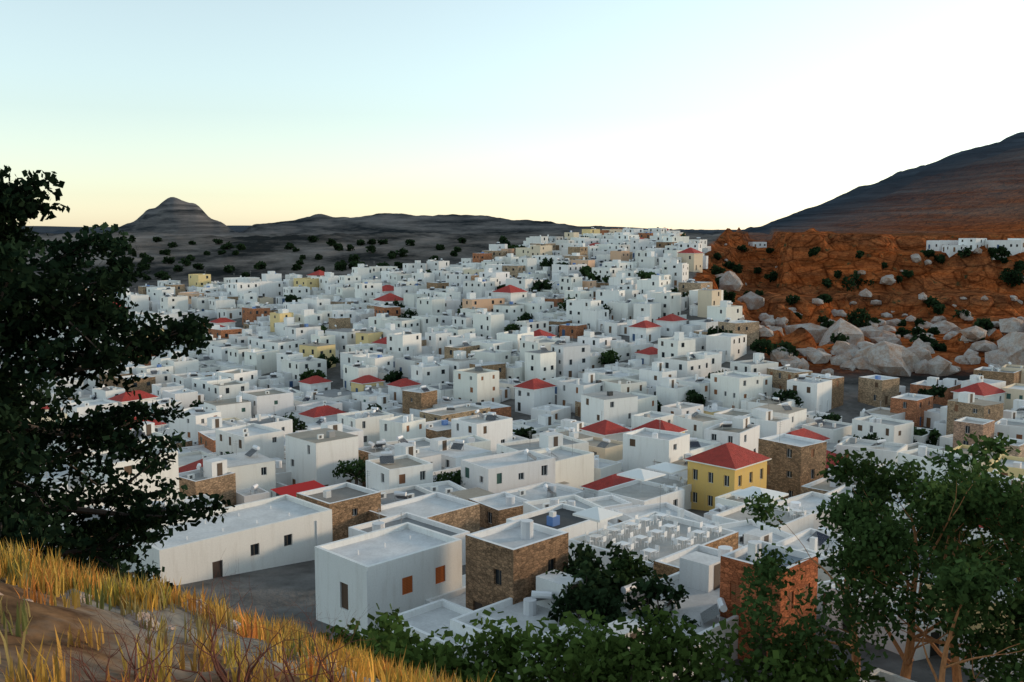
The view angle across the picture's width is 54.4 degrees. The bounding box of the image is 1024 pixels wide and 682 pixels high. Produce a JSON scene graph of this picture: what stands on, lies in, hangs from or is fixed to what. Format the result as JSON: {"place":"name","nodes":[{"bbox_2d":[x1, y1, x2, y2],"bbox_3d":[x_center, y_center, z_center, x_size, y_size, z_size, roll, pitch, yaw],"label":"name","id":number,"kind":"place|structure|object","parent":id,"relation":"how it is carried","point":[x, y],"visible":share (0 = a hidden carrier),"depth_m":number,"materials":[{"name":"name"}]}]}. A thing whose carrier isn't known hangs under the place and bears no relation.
{"place":"outdoors","nodes":[
{"label":"outdoors","id":0,"kind":"place"},
{"bbox_2d":[0,132,1023,681],"bbox_3d":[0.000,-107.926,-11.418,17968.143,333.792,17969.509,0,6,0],"label":"terrain","id":1,"kind":"structure","parent":0,"point":[896,220],"depth_m":450.35,"materials":[{"name":"brown soil"}]},
{"bbox_2d":[0,165,234,594],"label":"tree","id":2,"kind":"object","parent":1,"relation":"on","point":[21,207],"depth_m":14.73,"materials":[{"name":"green plant"}]},
{"bbox_2d":[0,585,355,676],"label":"hill stones","id":3,"kind":"object","parent":1,"relation":"on","point":[146,616],"visible":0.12,"depth_m":8.72,"materials":[{"name":"grey stone"}]},
{"bbox_2d":[1,561,377,681],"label":"dry shrubs","id":4,"kind":"object","parent":1,"relation":"on","point":[221,675],"visible":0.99,"depth_m":5.53,"materials":[{"name":"brown plant"}]},
{"bbox_2d":[0,537,494,681],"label":"dry grass tufts","id":5,"kind":"object","parent":1,"relation":"on","point":[23,569],"visible":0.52,"depth_m":8.82,"materials":[{"name":"yellow plant"}]},
{"bbox_2d":[0,227,1023,681],"bbox_3d":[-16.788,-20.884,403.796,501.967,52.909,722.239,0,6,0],"label":"village houses","id":6,"kind":"structure","parent":1,"relation":"on","point":[626,463],"depth_m":176.30,"materials":[{"name":"paint"}]},
{"bbox_2d":[24,232,1023,627],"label":"bushes","id":7,"kind":"object","parent":1,"relation":"on","point":[600,588],"depth_m":259.51,"materials":[{"name":"green plant"}]},
{"bbox_2d":[317,597,885,681],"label":"bushes","id":8,"kind":"object","parent":1,"relation":"on","point":[589,649],"depth_m":52.56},
{"bbox_2d":[715,244,1023,376],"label":"boulders","id":9,"kind":"object","parent":1,"relation":"on","point":[887,353],"visible":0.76,"depth_m":268.95,"materials":[{"name":"grey stone"}]},
{"bbox_2d":[728,432,1023,681],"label":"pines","id":10,"kind":"object","parent":1,"relation":"on","point":[958,582],"depth_m":53.08,"materials":[{"name":"green plant"}]},
{"bbox_2d":[0,0,1023,229],"label":"sky","id":11,"kind":"structure","parent":0,"point":[670,114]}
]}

